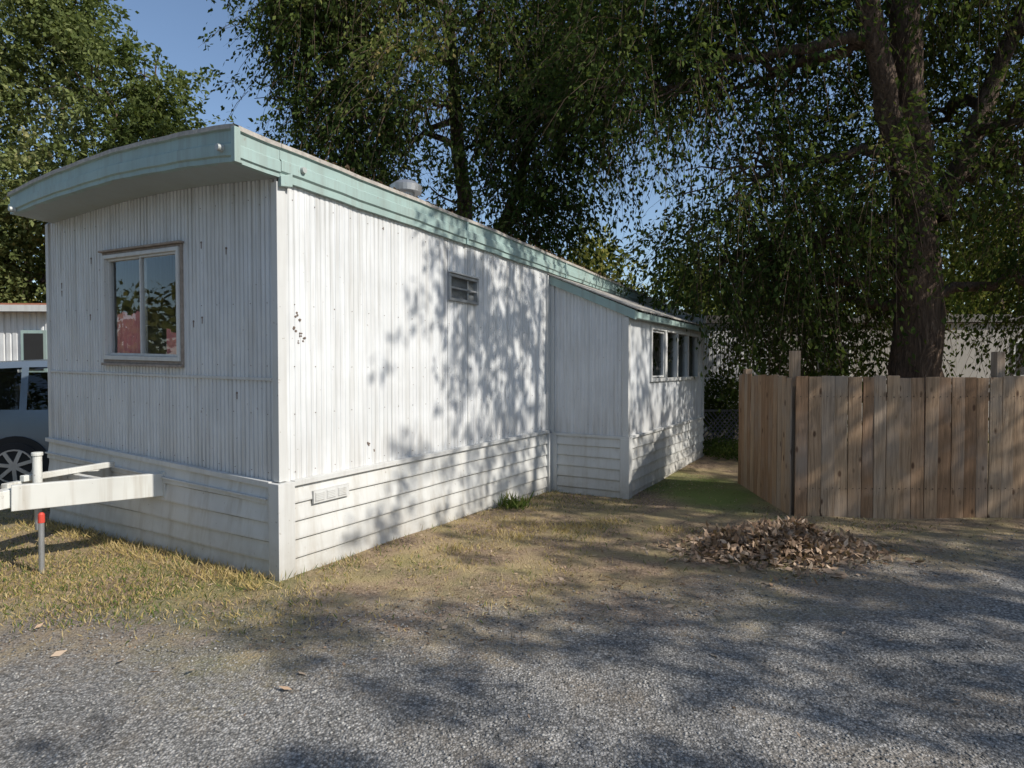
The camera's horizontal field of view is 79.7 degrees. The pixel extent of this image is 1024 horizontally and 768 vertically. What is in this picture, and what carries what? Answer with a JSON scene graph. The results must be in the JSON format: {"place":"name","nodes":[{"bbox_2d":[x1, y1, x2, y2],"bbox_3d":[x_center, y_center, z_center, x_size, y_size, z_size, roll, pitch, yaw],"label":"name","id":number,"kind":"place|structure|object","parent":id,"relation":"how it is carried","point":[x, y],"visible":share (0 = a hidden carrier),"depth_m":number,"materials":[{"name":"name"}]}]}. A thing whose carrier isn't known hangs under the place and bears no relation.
{"place":"outdoors","nodes":[
{"label":"outdoors","id":0,"kind":"place"},
{"bbox_2d":[390,179,421,196],"bbox_3d":[-1.217,-2.043,7.053,0.400,0.540,0.400,1,2,31],"label":"roof vent","id":1,"kind":"object","parent":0,"point":[412,188],"visible":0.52,"depth_m":6.91,"materials":[{"name":"silver metal"}]},
{"bbox_2d":[312,153,686,311],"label":"roof leaf litter","id":2,"kind":"object","parent":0,"point":[347,166],"visible":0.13,"depth_m":7.47,"materials":[{"name":"brown plant"}]},
{"bbox_2d":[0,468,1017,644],"bbox_3d":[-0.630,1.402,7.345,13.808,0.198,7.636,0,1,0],"label":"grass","id":3,"kind":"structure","parent":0,"point":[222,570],"depth_m":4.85,"materials":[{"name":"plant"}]},
{"bbox_2d":[0,533,1023,767],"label":"gravel road","id":4,"kind":"structure","parent":0,"point":[55,687],"depth_m":3.00,"materials":[{"name":"grey gravel"}]},
{"bbox_2d":[0,431,1023,655],"bbox_3d":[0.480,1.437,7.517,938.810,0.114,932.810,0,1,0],"label":"ground","id":5,"kind":"structure","parent":0,"point":[722,471],"depth_m":4.68,"materials":[{"name":"brown soil"}]},
{"bbox_2d":[0,303,47,371],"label":"mobile home","id":6,"kind":"object","parent":5,"relation":"on","point":[23,331],"visible":0.28,"depth_m":13.47,"materials":[{"name":"white metal"}]},
{"bbox_2d":[0,359,48,488],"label":"parked car","id":7,"kind":"object","parent":5,"relation":"on","point":[24,426],"visible":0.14,"depth_m":8.20,"materials":[{"name":"paint"}]},
{"bbox_2d":[37,512,44,573],"bbox_3d":[-3.726,1.274,4.863,0.048,0.515,0.048,0,1,0],"label":"utility stake","id":8,"kind":"object","parent":5,"relation":"on","point":[41,540],"visible":0.88,"depth_m":4.85,"materials":[{"name":"red paint"}]},
{"bbox_2d":[0,452,165,529],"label":"hitch frame","id":9,"kind":"object","parent":5,"relation":"on","point":[37,490],"visible":0.94,"depth_m":5.04,"materials":[{"name":"paint"}]},
{"bbox_2d":[0,0,233,302],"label":"cottonwood tree","id":10,"kind":"object","parent":5,"relation":"on","point":[70,39],"visible":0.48,"depth_m":16.33,"materials":[{"name":"green plant"}]},
{"bbox_2d":[47,431,686,577],"bbox_3d":[-0.244,1.003,10.729,3.700,1.176,12.060,1,2,31],"label":"skirting","id":11,"kind":"object","parent":5,"relation":"on","point":[400,505],"visible":0.32,"depth_m":5.52,"materials":[{"name":"white metal"}]},
{"bbox_2d":[312,483,348,503],"bbox_3d":[-1.480,0.895,5.034,0.030,0.103,0.380,1,2,31],"label":"skirting vent","id":12,"kind":"object","parent":11,"relation":"attached to","point":[329,493],"visible":1,"depth_m":5.01,"materials":[{"name":"white plastic"}]},
{"bbox_2d":[49,178,660,482],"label":"walls","id":13,"kind":"structure","parent":11,"relation":"on","point":[338,260],"depth_m":5.53,"materials":[{"name":"white metal"}]},
{"bbox_2d":[98,240,479,367],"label":"window frames","id":14,"kind":"structure","parent":13,"relation":"attached to","point":[142,254],"depth_m":5.58,"materials":[{"name":"silver metal"}]},
{"bbox_2d":[117,311,176,355],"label":"curtains","id":15,"kind":"object","parent":14,"relation":"attached to","point":[128,333],"visible":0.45,"depth_m":5.79,"materials":[{"name":"fabric"}]},
{"bbox_2d":[452,277,473,301],"bbox_3d":[-0.554,-1.024,6.670,0.008,0.231,0.480,1,2,31],"label":"window screen","id":16,"kind":"object","parent":14,"relation":"in","point":[461,294],"depth_m":6.69,"materials":[{"name":"grey metal"}]},
{"bbox_2d":[45,181,551,581],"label":"trim","id":17,"kind":"structure","parent":13,"relation":"attached to","point":[281,506],"depth_m":4.68,"materials":[{"name":"white metal"}]},
{"bbox_2d":[61,197,539,472],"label":"fasteners","id":18,"kind":"object","parent":13,"relation":"attached to","point":[293,328],"visible":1,"depth_m":5.10,"materials":[{"name":"grey metal"}]},
{"bbox_2d":[7,123,690,314],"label":"fascia","id":19,"kind":"structure","parent":13,"relation":"attached to","point":[189,149],"depth_m":5.24,"materials":[{"name":"teal metal"}]},
{"bbox_2d":[17,163,276,222],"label":"soffit","id":20,"kind":"structure","parent":19,"relation":"attached to","point":[113,193],"depth_m":5.26,"materials":[{"name":"paint"}]},
{"bbox_2d":[8,144,306,212],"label":"marker lamps","id":21,"kind":"object","parent":19,"relation":"attached to","point":[220,148],"visible":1,"depth_m":4.71,"materials":[{"name":"plastic"}]},
{"bbox_2d":[231,126,292,187],"bbox_3d":[-1.800,-1.627,4.445,0.042,0.314,0.493,1,2,31],"label":"fascia corner","id":22,"kind":"object","parent":19,"relation":"attached to","point":[285,180],"visible":1,"depth_m":4.25,"materials":[{"name":"teal metal"}]},
{"bbox_2d":[447,239,447,344],"bbox_3d":[-0.264,-0.523,10.668,3.570,2.522,11.880,1,2,31],"label":"interior","id":23,"kind":"object","parent":13,"relation":"attached to","point":[447,300],"visible":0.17,"depth_m":7.52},
{"bbox_2d":[192,0,720,285],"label":"elm tree","id":24,"kind":"object","parent":5,"relation":"on","point":[314,29],"visible":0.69,"depth_m":12.60,"materials":[{"name":"green plant"}]},
{"bbox_2d":[0,466,1022,766],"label":"fallen leaves","id":25,"kind":"object","parent":5,"relation":"on","point":[566,570],"visible":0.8,"depth_m":4.80,"materials":[{"name":"brown plant"}]},
{"bbox_2d":[4,155,1023,315],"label":"distant trees","id":26,"kind":"object","parent":5,"relation":"on","point":[610,265],"visible":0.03,"depth_m":26.70,"materials":[{"name":"green plant"}]},
{"bbox_2d":[493,489,537,509],"bbox_3d":[0.008,1.355,7.282,0.551,0.253,0.534,1,2,40],"label":"weed plant","id":27,"kind":"object","parent":5,"relation":"on","point":[513,503],"visible":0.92,"depth_m":7.21,"materials":[{"name":"green plant"}]},
{"bbox_2d":[550,285,704,498],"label":"addition trim","id":28,"kind":"structure","parent":5,"relation":"on","point":[626,438],"depth_m":7.90,"materials":[{"name":"white metal"}]},
{"bbox_2d":[557,419,703,497],"bbox_3d":[2.016,1.163,9.826,1.130,1.048,3.960,1,2,31],"label":"addition skirting","id":29,"kind":"object","parent":5,"relation":"on","point":[594,462],"visible":0.63,"depth_m":8.28,"materials":[{"name":"white metal"}]},
{"bbox_2d":[703,371,738,442],"bbox_3d":[4.269,0.524,12.640,1.065,1.618,1.110,0,1,0],"label":"vine shrub","id":30,"kind":"object","parent":5,"relation":"on","point":[711,402],"visible":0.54,"depth_m":12.43,"materials":[{"name":"green plant"}]},
{"bbox_2d":[703,436,738,460],"bbox_3d":[3.882,1.177,11.232,1.025,0.408,1.837,0,1,0],"label":"vine shrub","id":31,"kind":"object","parent":5,"relation":"on","point":[722,449],"visible":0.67,"depth_m":11.05,"materials":[{"name":"green plant"}]},
{"bbox_2d":[703,409,738,447],"bbox_3d":[4.675,0.879,12.130,2.150,0.750,0.050,0,1,0],"label":"lattice panel","id":32,"kind":"object","parent":5,"relation":"on","point":[722,410],"visible":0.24,"depth_m":12.12,"materials":[{"name":"grey metal"}]},
{"bbox_2d":[472,0,1023,445],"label":"elm tree","id":33,"kind":"object","parent":5,"relation":"on","point":[919,208],"visible":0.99,"depth_m":9.80,"materials":[{"name":"green plant"}]},
{"bbox_2d":[601,512,959,585],"bbox_3d":[2.244,1.361,5.483,2.559,0.431,2.187,-1,2,-32],"label":"leaf pile","id":34,"kind":"object","parent":5,"relation":"on","point":[801,535],"visible":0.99,"depth_m":5.23,"materials":[{"name":"brown plant"}]},
{"bbox_2d":[726,308,872,426],"bbox_3d":[6.408,-0.216,13.714,3.350,3.104,1.380,0,1,0],"label":"vine shrub","id":35,"kind":"object","parent":5,"relation":"on","point":[821,373],"visible":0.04,"depth_m":13.55,"materials":[{"name":"green plant"}]},
{"bbox_2d":[703,314,1023,432],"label":"mobile home","id":36,"kind":"object","parent":5,"relation":"on","point":[958,369],"visible":0.13,"depth_m":15.27,"materials":[{"name":"white metal"}]},
{"bbox_2d":[738,351,1023,518],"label":"wooden fence","id":37,"kind":"object","parent":5,"relation":"on","point":[795,457],"visible":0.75,"depth_m":6.68,"materials":[{"name":"brown wood"}]},
{"bbox_2d":[0,0,1023,313],"label":"sky","id":38,"kind":"structure","parent":0,"point":[174,26],"materials":[{"name":"blue"}]},
{"bbox_2d":[551,287,702,435],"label":"addition walls","id":39,"kind":"structure","parent":0,"point":[588,388],"depth_m":8.24,"materials":[{"name":"white metal"}]},
{"bbox_2d":[547,273,710,333],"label":"addition roof","id":40,"kind":"structure","parent":39,"relation":"on","point":[596,298],"depth_m":8.23,"materials":[{"name":"teal metal"}]},
{"bbox_2d":[649,325,698,381],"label":"addition windows","id":41,"kind":"structure","parent":39,"relation":"in","point":[663,332],"depth_m":9.72,"materials":[{"name":"white metal"}]}
]}

